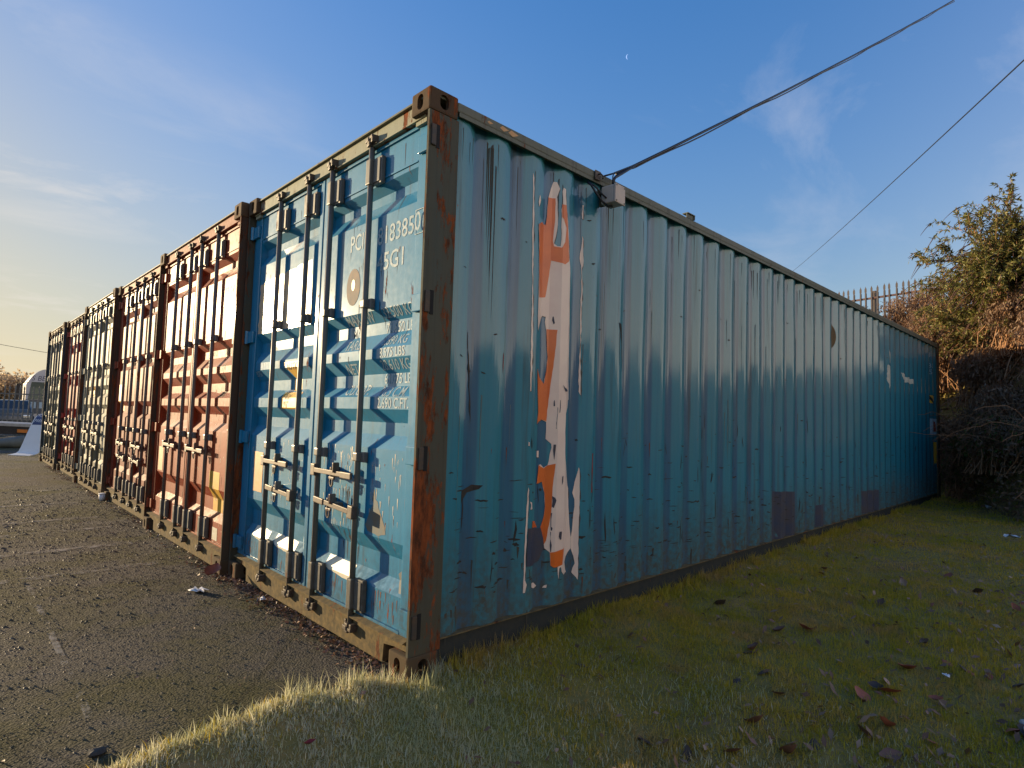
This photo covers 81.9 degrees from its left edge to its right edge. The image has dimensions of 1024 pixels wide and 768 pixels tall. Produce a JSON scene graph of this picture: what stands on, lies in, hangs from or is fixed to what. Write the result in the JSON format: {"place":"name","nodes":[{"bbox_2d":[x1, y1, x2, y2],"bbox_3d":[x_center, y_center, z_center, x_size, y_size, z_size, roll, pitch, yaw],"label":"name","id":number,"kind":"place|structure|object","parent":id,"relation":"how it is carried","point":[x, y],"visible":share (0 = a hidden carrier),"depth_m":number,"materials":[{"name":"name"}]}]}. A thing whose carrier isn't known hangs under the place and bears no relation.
{"place":"outdoors","nodes":[
{"label":"outdoors","id":0,"kind":"place"},
{"bbox_2d":[0,436,23,447],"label":"tarpaulin roll","id":1,"kind":"object","parent":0,"point":[14,442],"visible":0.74,"depth_m":16.68,"materials":[{"name":"grey plastic"}]},
{"bbox_2d":[16,369,45,417],"bbox_3d":[-30.975,0.897,38.639,2.960,3.400,8.221,5,-5,-44],"label":"lorry","id":2,"kind":"object","parent":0,"point":[36,380],"visible":0.31,"depth_m":35.42,"materials":[{"name":"white paint"}]},
{"bbox_2d":[0,434,424,767],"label":"asphalt yard","id":3,"kind":"structure","parent":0,"point":[16,472],"depth_m":3.17,"materials":[{"name":"grey asphalt"}]},
{"bbox_2d":[0,421,31,434],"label":"flatbed trailer","id":4,"kind":"object","parent":3,"relation":"on","point":[19,428],"visible":0.26,"depth_m":18.32,"materials":[{"name":"metal"}]},
{"bbox_2d":[0,399,33,422],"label":"parked car","id":5,"kind":"object","parent":3,"relation":"on","point":[16,410],"visible":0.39,"depth_m":27.98,"materials":[{"name":"paint"}]},
{"bbox_2d":[0,384,43,434],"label":"palisade fence","id":6,"kind":"object","parent":3,"relation":"on","point":[23,394],"visible":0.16,"depth_m":23.52,"materials":[{"name":"grey metal"}]},
{"bbox_2d":[8,414,41,455],"bbox_3d":[-11.865,1.264,14.831,0.619,1.020,1.031,1,-3,9],"label":"pavement sign","id":7,"kind":"object","parent":3,"relation":"on","point":[30,445],"visible":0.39,"depth_m":14.70,"materials":[{"name":"white plastic"}]},
{"bbox_2d":[0,502,77,506],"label":"painted line","id":8,"kind":"object","parent":3,"relation":"on","point":[28,505],"visible":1,"depth_m":7.27,"materials":[{"name":"white paint"}]},
{"bbox_2d":[39,322,66,469],"bbox_3d":[-5.553,0.612,16.385,11.566,2.896,2.408,5,-5,-44],"label":"shipping container","id":9,"kind":"object","parent":3,"relation":"on","point":[52,397],"visible":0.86,"depth_m":12.35,"materials":[{"name":"metal"}]},
{"bbox_2d":[40,331,56,460],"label":"door","id":10,"kind":"structure","parent":9,"relation":"in","point":[50,378],"depth_m":12.81,"materials":[{"name":"grey paint"}]},
{"bbox_2d":[46,328,63,462],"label":"door","id":11,"kind":"structure","parent":9,"relation":"in","point":[52,432],"depth_m":12.10,"materials":[{"name":"grey paint"}]},
{"bbox_2d":[27,588,86,716],"bbox_3d":[-2.541,1.365,3.245,0.030,0.001,2.450,5,-5,-44],"label":"painted line","id":12,"kind":"object","parent":3,"relation":"on","point":[56,646],"visible":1,"depth_m":3.06,"materials":[{"name":"white paint"}]},
{"bbox_2d":[0,543,131,555],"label":"painted line","id":13,"kind":"object","parent":3,"relation":"on","point":[65,549],"visible":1,"depth_m":5.16,"materials":[{"name":"white paint"}]},
{"bbox_2d":[56,313,84,476],"bbox_3d":[-3.844,0.562,14.671,11.566,2.896,2.408,5,-5,-44],"label":"shipping container","id":14,"kind":"object","parent":3,"relation":"on","point":[70,397],"visible":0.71,"depth_m":10.91,"materials":[{"name":"red metal"}]},
{"bbox_2d":[58,320,78,469],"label":"door","id":15,"kind":"structure","parent":14,"relation":"in","point":[73,334],"depth_m":11.13,"materials":[{"name":"paint"}]},
{"bbox_2d":[67,316,84,473],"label":"door","id":16,"kind":"structure","parent":14,"relation":"in","point":[72,427],"depth_m":10.52,"materials":[{"name":"paint"}]},
{"bbox_2d":[72,288,117,497],"bbox_3d":[-2.201,0.507,12.895,11.566,2.896,2.408,5,-5,-44],"label":"shipping container","id":17,"kind":"object","parent":3,"relation":"on","point":[90,454],"visible":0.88,"depth_m":8.87,"materials":[{"name":"beige metal"}]},
{"bbox_2d":[75,304,100,483],"bbox_3d":[-6.725,0.149,9.363,0.124,2.755,1.194,5,-5,-44],"label":"door","id":18,"kind":"structure","parent":17,"relation":"in","point":[90,371],"depth_m":9.35,"materials":[{"name":"grey paint"}]},
{"bbox_2d":[87,298,114,488],"bbox_3d":[-5.905,0.124,8.512,0.124,2.755,1.194,5,-5,-44],"label":"door","id":19,"kind":"structure","parent":17,"relation":"in","point":[107,311],"depth_m":8.58,"materials":[{"name":"grey paint"}]},
{"bbox_2d":[87,746,106,757],"bbox_3d":[-1.488,1.323,2.119,0.045,0.030,0.056,0,-4,29],"label":"stone","id":20,"kind":"object","parent":3,"relation":"on","point":[96,751],"visible":1,"depth_m":2.11,"materials":[{"name":"grey stone"}]},
{"bbox_2d":[98,493,104,500],"bbox_3d":[-5.475,1.507,7.880,0.090,0.095,0.090,5,-5,-44],"label":"paper cup","id":21,"kind":"object","parent":3,"relation":"on","point":[101,496],"visible":1,"depth_m":7.85,"materials":[{"name":"white paper"}]},
{"bbox_2d":[104,264,159,519],"bbox_3d":[-0.499,0.457,11.175,11.566,2.896,2.408,5,-5,-44],"label":"shipping container","id":22,"kind":"object","parent":3,"relation":"on","point":[130,409],"visible":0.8,"depth_m":7.31,"materials":[{"name":"brown metal"}]},
{"bbox_2d":[106,281,142,502],"bbox_3d":[-5.024,0.099,7.642,0.124,2.755,1.194,5,-5,-44],"label":"door","id":23,"kind":"structure","parent":22,"relation":"in","point":[122,422],"depth_m":7.61,"materials":[{"name":"red paint"}]},
{"bbox_2d":[126,272,159,511],"bbox_3d":[-4.204,0.074,6.792,0.124,2.755,1.194,5,-5,-44],"label":"door","id":24,"kind":"structure","parent":22,"relation":"in","point":[150,290],"depth_m":6.92,"materials":[{"name":"red paint"}]},
{"bbox_2d":[1,489,342,761],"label":"stray litter","id":25,"kind":"object","parent":3,"relation":"on","point":[110,626],"visible":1,"depth_m":3.13,"materials":[{"name":"white plant"}]},
{"bbox_2d":[142,202,249,574],"bbox_3d":[1.144,0.402,9.399,11.566,2.896,2.408,5,-5,-44],"label":"shipping container","id":26,"kind":"object","parent":3,"relation":"on","point":[192,434],"visible":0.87,"depth_m":5.29,"materials":[{"name":"red metal"}]},
{"bbox_2d":[146,243,200,536],"bbox_3d":[-3.381,0.044,5.866,0.124,2.755,1.194,5,-5,-44],"label":"door","id":27,"kind":"structure","parent":26,"relation":"in","point":[178,309],"depth_m":5.84,"materials":[{"name":"orange paint"}]},
{"bbox_2d":[180,225,239,551],"bbox_3d":[-2.560,0.019,5.016,0.124,2.755,1.194,5,-5,-44],"label":"door","id":28,"kind":"structure","parent":26,"relation":"in","point":[217,268],"depth_m":5.05,"materials":[{"name":"orange paint"}]},
{"bbox_2d":[0,487,392,767],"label":"grit","id":29,"kind":"object","parent":3,"relation":"on","point":[88,536],"visible":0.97,"depth_m":3.63,"materials":[{"name":"grey gravel"}]},
{"bbox_2d":[189,587,208,591],"bbox_3d":[-2.160,1.411,4.051,0.140,0.028,0.070,1,-4,20],"label":"paper scrap","id":30,"kind":"object","parent":3,"relation":"on","point":[200,589],"visible":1,"depth_m":4.04,"materials":[{"name":"white paper"}]},
{"bbox_2d":[205,563,220,575],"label":"fallen leaf","id":31,"kind":"object","parent":3,"relation":"on","point":[212,568],"visible":1,"depth_m":4.36,"materials":[{"name":"red plant"}]},
{"bbox_2d":[47,466,385,675],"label":"leaf litter","id":32,"kind":"object","parent":3,"relation":"on","point":[281,605],"visible":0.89,"depth_m":3.68,"materials":[{"name":"brown plant"}]},
{"bbox_2d":[228,85,940,682],"bbox_3d":[2.866,0.342,7.687,11.566,2.920,2.414,5,-5,-44],"label":"shipping container","id":33,"kind":"object","parent":3,"relation":"on","point":[496,379],"visible":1,"depth_m":3.74,"materials":[{"name":"metal"}]},
{"bbox_2d":[233,173,326,597],"bbox_3d":[-1.662,-0.005,4.156,0.124,2.755,1.194,5,-5,-44],"label":"door","id":34,"kind":"structure","parent":33,"relation":"in","point":[281,238],"depth_m":4.12,"materials":[{"name":"blue paint"}]},
{"bbox_2d":[303,124,426,637],"bbox_3d":[-0.841,-0.030,3.305,0.124,2.755,1.194,5,-5,-44],"label":"door","id":35,"kind":"structure","parent":33,"relation":"in","point":[374,188],"depth_m":3.28,"materials":[{"name":"blue paint"}]},
{"bbox_2d":[594,170,603,180],"bbox_3d":[0.569,-1.355,3.819,0.056,0.060,0.045,5,-5,-44],"label":"cable hook","id":36,"kind":"object","parent":33,"relation":"attached to","point":[598,174],"visible":1,"depth_m":3.82,"materials":[{"name":"metal"}]},
{"bbox_2d":[597,183,624,208],"bbox_3d":[0.640,-1.217,3.839,0.158,0.122,0.116,-1,-5,42],"label":"junction box","id":37,"kind":"object","parent":33,"relation":"attached to","point":[614,193],"visible":0.98,"depth_m":3.79,"materials":[{"name":"beige plastic"}]},
{"bbox_2d":[587,181,606,198],"bbox_3d":[0.546,-1.246,3.778,0.137,0.105,0.022,2,-4,-11],"label":"tail wire","id":38,"kind":"object","parent":37,"relation":"attached to","point":[601,193],"visible":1,"depth_m":3.77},
{"bbox_2d":[587,182,612,206],"bbox_3d":[0.569,-1.218,3.788,0.189,0.150,0.036,3,-4,-19],"label":"tail cable","id":39,"kind":"object","parent":37,"relation":"attached to","point":[598,196],"visible":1,"depth_m":3.77,"materials":[{"name":"black rubber"}]},
{"bbox_2d":[613,165,635,183],"bbox_3d":[0.750,-1.389,3.931,0.264,0.243,0.028,5,-5,-44],"label":"drop cable","id":40,"kind":"object","parent":37,"relation":"attached to","point":[622,173],"visible":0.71,"depth_m":3.91,"materials":[{"name":"black rubber"}]},
{"bbox_2d":[615,0,953,174],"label":"overhead cable","id":41,"kind":"object","parent":40,"relation":"attached to","point":[717,124],"visible":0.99,"depth_m":5.15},
{"bbox_2d":[604,1,954,176],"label":"carrier cable","id":42,"kind":"object","parent":41,"relation":"attached to","point":[766,101],"visible":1,"depth_m":5.19,"materials":[{"name":"black metal"}]},
{"bbox_2d":[612,163,636,183],"bbox_3d":[0.747,-1.388,3.909,0.270,0.238,0.014,5,-5,-44],"label":"slack cable","id":43,"kind":"object","parent":37,"relation":"attached to","point":[621,170],"visible":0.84,"depth_m":3.88,"materials":[{"name":"black rubber"}]},
{"bbox_2d":[0,0,1023,378],"label":"sky","id":44,"kind":"structure","parent":0,"point":[129,129],"materials":[{"name":"blue"}]},
{"bbox_2d":[86,335,1023,767],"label":"lawn","id":45,"kind":"structure","parent":0,"point":[554,697],"depth_m":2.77,"materials":[{"name":"plant"}]},
{"bbox_2d":[304,738,315,743],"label":"fallen leaf","id":46,"kind":"object","parent":45,"relation":"on","point":[309,741],"visible":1,"depth_m":2.15,"materials":[{"name":"red plant"}]},
{"bbox_2d":[99,547,1023,767],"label":"grass thatch","id":47,"kind":"object","parent":45,"relation":"on","point":[709,687],"depth_m":2.77,"materials":[{"name":"green plant"}]},
{"bbox_2d":[269,504,918,704],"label":"long grass tufts","id":48,"kind":"object","parent":45,"relation":"on","point":[813,542],"visible":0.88,"depth_m":3.15,"materials":[{"name":"plant"}]},
{"bbox_2d":[635,737,653,745],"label":"fallen leaf","id":49,"kind":"object","parent":45,"relation":"on","point":[645,740],"visible":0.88,"depth_m":2.45,"materials":[{"name":"plant"}]},
{"bbox_2d":[682,745,691,761],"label":"fallen leaf","id":50,"kind":"object","parent":45,"relation":"on","point":[687,749],"visible":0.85,"depth_m":2.36,"materials":[{"name":"plant"}]},
{"bbox_2d":[360,512,1023,767],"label":"fallen leaves","id":51,"kind":"object","parent":45,"relation":"on","point":[940,751],"visible":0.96,"depth_m":2.80,"materials":[{"name":"brown plant"}]},
{"bbox_2d":[713,599,725,603],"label":"fallen leaf","id":52,"kind":"object","parent":45,"relation":"on","point":[720,601],"visible":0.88,"depth_m":4.02,"materials":[{"name":"brown plant"}]},
{"bbox_2d":[724,748,740,751],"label":"fallen leaf","id":53,"kind":"object","parent":45,"relation":"on","point":[732,749],"visible":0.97,"depth_m":2.33,"materials":[{"name":"brown plant"}]},
{"bbox_2d":[747,642,757,649],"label":"fallen leaf","id":54,"kind":"object","parent":45,"relation":"on","point":[752,646],"visible":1,"depth_m":3.22,"materials":[{"name":"plant"}]},
{"bbox_2d":[744,714,763,722],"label":"fallen leaf","id":55,"kind":"object","parent":45,"relation":"on","point":[756,718],"visible":0.97,"depth_m":2.52,"materials":[{"name":"brown plant"}]},
{"bbox_2d":[772,625,784,630],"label":"fallen leaf","id":56,"kind":"object","parent":45,"relation":"on","point":[778,628],"visible":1,"depth_m":3.51,"materials":[{"name":"plant"}]},
{"bbox_2d":[779,744,796,752],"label":"fallen leaf","id":57,"kind":"object","parent":45,"relation":"on","point":[789,749],"visible":1,"depth_m":2.31,"materials":[{"name":"brown plant"}]},
{"bbox_2d":[799,623,813,629],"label":"fallen leaf","id":58,"kind":"object","parent":45,"relation":"on","point":[805,626],"visible":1,"depth_m":3.52,"materials":[{"name":"brown plant"}]},
{"bbox_2d":[809,738,821,749],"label":"fallen leaf","id":59,"kind":"object","parent":45,"relation":"on","point":[815,742],"visible":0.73,"depth_m":2.38,"materials":[{"name":"grey plant"}]},
{"bbox_2d":[854,686,870,700],"bbox_3d":[1.610,1.427,2.706,0.062,0.009,0.094,2,23,-15],"label":"fallen leaf","id":60,"kind":"object","parent":45,"relation":"on","point":[861,693],"visible":0.94,"depth_m":2.71,"materials":[{"name":"brown plant"}]},
{"bbox_2d":[857,724,872,737],"bbox_3d":[1.459,1.438,2.444,0.069,0.010,0.105,42,-9,25],"label":"fallen leaf","id":61,"kind":"object","parent":45,"relation":"on","point":[863,729],"visible":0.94,"depth_m":2.43,"materials":[{"name":"brown plant"}]},
{"bbox_2d":[868,681,883,687],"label":"fallen leaf","id":62,"kind":"object","parent":45,"relation":"on","point":[875,684],"visible":1,"depth_m":2.79,"materials":[{"name":"grey plant"}]},
{"bbox_2d":[873,598,883,605],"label":"fallen leaf","id":63,"kind":"object","parent":45,"relation":"on","point":[881,600],"visible":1,"depth_m":4.10,"materials":[{"name":"plant"}]},
{"bbox_2d":[880,715,895,726],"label":"fallen leaf","id":64,"kind":"object","parent":45,"relation":"on","point":[887,722],"visible":1,"depth_m":2.46,"materials":[{"name":"orange plant"}]},
{"bbox_2d":[878,688,900,691],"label":"fallen leaf","id":65,"kind":"object","parent":45,"relation":"on","point":[889,690],"visible":0.94,"depth_m":2.73,"materials":[{"name":"brown plant"}]},
{"bbox_2d":[879,747,901,759],"bbox_3d":[1.467,1.434,2.284,0.092,0.009,0.060,-4,13,-4],"label":"fallen leaf","id":66,"kind":"object","parent":45,"relation":"on","point":[883,753],"visible":1,"depth_m":2.29,"materials":[{"name":"grey plant"}]},
{"bbox_2d":[883,313,909,327],"bbox_3d":[8.924,-0.701,14.406,2.594,2.056,2.054,5,-5,-44],"label":"dead shrub","id":67,"kind":"object","parent":45,"relation":"on","point":[896,320],"depth_m":13.96,"materials":[{"name":"brown plant"}]},
{"bbox_2d":[838,274,959,314],"bbox_3d":[10.716,-1.468,15.758,0.154,2.855,7.493,4,-4,-38],"label":"palisade fence","id":68,"kind":"object","parent":45,"relation":"on","point":[874,297],"visible":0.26,"depth_m":16.41,"materials":[{"name":"grey metal"}]},
{"bbox_2d":[899,578,906,585],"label":"fallen leaf","id":69,"kind":"object","parent":45,"relation":"on","point":[904,581],"visible":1,"depth_m":4.58,"materials":[{"name":"brown plant"}]},
{"bbox_2d":[898,663,915,668],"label":"fallen leaf","id":70,"kind":"object","parent":45,"relation":"on","point":[907,666],"visible":1,"depth_m":2.99,"materials":[{"name":"brown plant"}]},
{"bbox_2d":[919,638,927,643],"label":"fallen leaf","id":71,"kind":"object","parent":45,"relation":"on","point":[925,640],"visible":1,"depth_m":3.34,"materials":[{"name":"plant"}]},
{"bbox_2d":[877,283,981,328],"bbox_3d":[10.199,-1.562,14.362,2.483,1.930,2.584,5,-5,-44],"label":"dead shrub","id":72,"kind":"object","parent":45,"relation":"on","point":[897,311],"visible":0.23,"depth_m":14.28,"materials":[{"name":"brown plant"}]},
{"bbox_2d":[928,695,942,699],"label":"fallen leaf","id":73,"kind":"object","parent":45,"relation":"on","point":[935,697],"visible":0.97,"depth_m":2.69,"materials":[{"name":"brown plant"}]},
{"bbox_2d":[897,300,987,392],"bbox_3d":[9.206,-0.718,12.975,1.846,2.258,2.059,2,-3,-7],"label":"dead shrub","id":74,"kind":"object","parent":45,"relation":"on","point":[944,369],"visible":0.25,"depth_m":12.53,"materials":[{"name":"brown plant"}]},
{"bbox_2d":[940,411,968,480],"bbox_3d":[8.643,1.238,11.194,1.672,1.499,1.599,5,-5,-44],"label":"dead shrub","id":75,"kind":"object","parent":45,"relation":"on","point":[944,441],"visible":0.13,"depth_m":11.04,"materials":[{"name":"brown plant"}]},
{"bbox_2d":[890,283,1023,521],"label":"undergrowth","id":76,"kind":"object","parent":45,"relation":"on","point":[1006,482],"visible":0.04,"depth_m":9.26,"materials":[{"name":"green plant"}]},
{"bbox_2d":[904,172,1023,387],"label":"buddleia bush","id":77,"kind":"object","parent":45,"relation":"on","point":[990,267],"visible":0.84,"depth_m":10.74,"materials":[{"name":"green plant"}]},
{"bbox_2d":[912,403,1023,473],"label":"bramble","id":78,"kind":"object","parent":45,"relation":"on","point":[1015,440],"visible":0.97,"depth_m":8.49,"materials":[{"name":"brown plant"}]},
{"bbox_2d":[921,404,1023,477],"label":"bramble","id":79,"kind":"object","parent":45,"relation":"on","point":[988,451],"visible":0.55,"depth_m":9.24,"materials":[{"name":"green plant"}]},
{"bbox_2d":[972,588,982,592],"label":"fallen leaf","id":80,"kind":"object","parent":45,"relation":"on","point":[979,590],"visible":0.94,"depth_m":4.42,"materials":[{"name":"brown plant"}]},
{"bbox_2d":[940,340,1020,412],"bbox_3d":[8.856,-0.129,10.684,1.624,1.412,1.742,5,-5,-44],"label":"dead shrub","id":81,"kind":"object","parent":45,"relation":"on","point":[984,368],"visible":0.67,"depth_m":10.66,"materials":[{"name":"brown plant"}]},
{"bbox_2d":[951,376,1023,472],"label":"dead shrub","id":82,"kind":"object","parent":45,"relation":"on","point":[1004,395],"visible":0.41,"depth_m":9.59,"materials":[{"name":"brown plant"}]},
{"bbox_2d":[973,282,1023,360],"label":"dead shrub","id":83,"kind":"object","parent":45,"relation":"on","point":[998,314],"visible":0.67,"depth_m":10.11,"materials":[{"name":"brown plant"}]},
{"bbox_2d":[1002,728,1019,732],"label":"fallen leaf","id":84,"kind":"object","parent":45,"relation":"on","point":[1011,729],"visible":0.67,"depth_m":2.40,"materials":[{"name":"brown plant"}]},
{"bbox_2d":[1003,534,1019,537],"bbox_3d":[5.655,1.721,6.671,0.063,0.039,0.155,4,-4,-36],"label":"paper scrap","id":85,"kind":"object","parent":45,"relation":"on","point":[1012,536],"visible":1,"depth_m":6.66,"materials":[{"name":"white paper"}]},
{"bbox_2d":[1003,312,1023,380],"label":"dead shrub","id":86,"kind":"object","parent":45,"relation":"on","point":[1018,333],"visible":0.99,"depth_m":9.50,"materials":[{"name":"brown plant"}]},
{"bbox_2d":[1011,603,1020,611],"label":"fallen leaf","id":87,"kind":"object","parent":45,"relation":"on","point":[1014,606],"visible":1,"depth_m":4.00,"materials":[{"name":"brown plant"}]},
{"bbox_2d":[1012,683,1023,686],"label":"fallen leaf","id":88,"kind":"object","parent":45,"relation":"on","point":[1018,685],"visible":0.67,"depth_m":2.83,"materials":[{"name":"brown plant"}]},
{"bbox_2d":[1017,723,1023,735],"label":"fallen leaf","id":89,"kind":"object","parent":45,"relation":"on","point":[1020,726],"visible":1,"depth_m":2.40,"materials":[{"name":"grey plant"}]},
{"bbox_2d":[793,59,1023,270],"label":"overhead wire","id":90,"kind":"object","parent":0,"point":[935,142],"visible":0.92,"depth_m":8.30,"materials":[{"name":"black metal"}]},
{"label":"ground","id":91,"kind":"structure","parent":0,"visible":0},
{"bbox_2d":[0,360,10,390],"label":"distant tree","id":92,"kind":"object","parent":91,"relation":"on","point":[2,377],"visible":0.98,"depth_m":71.04,"materials":[{"name":"brown plant"}]},
{"bbox_2d":[0,369,34,399],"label":"distant tree","id":93,"kind":"object","parent":91,"relation":"on","point":[12,381],"visible":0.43,"depth_m":73.56,"materials":[{"name":"brown plant"}]}
]}

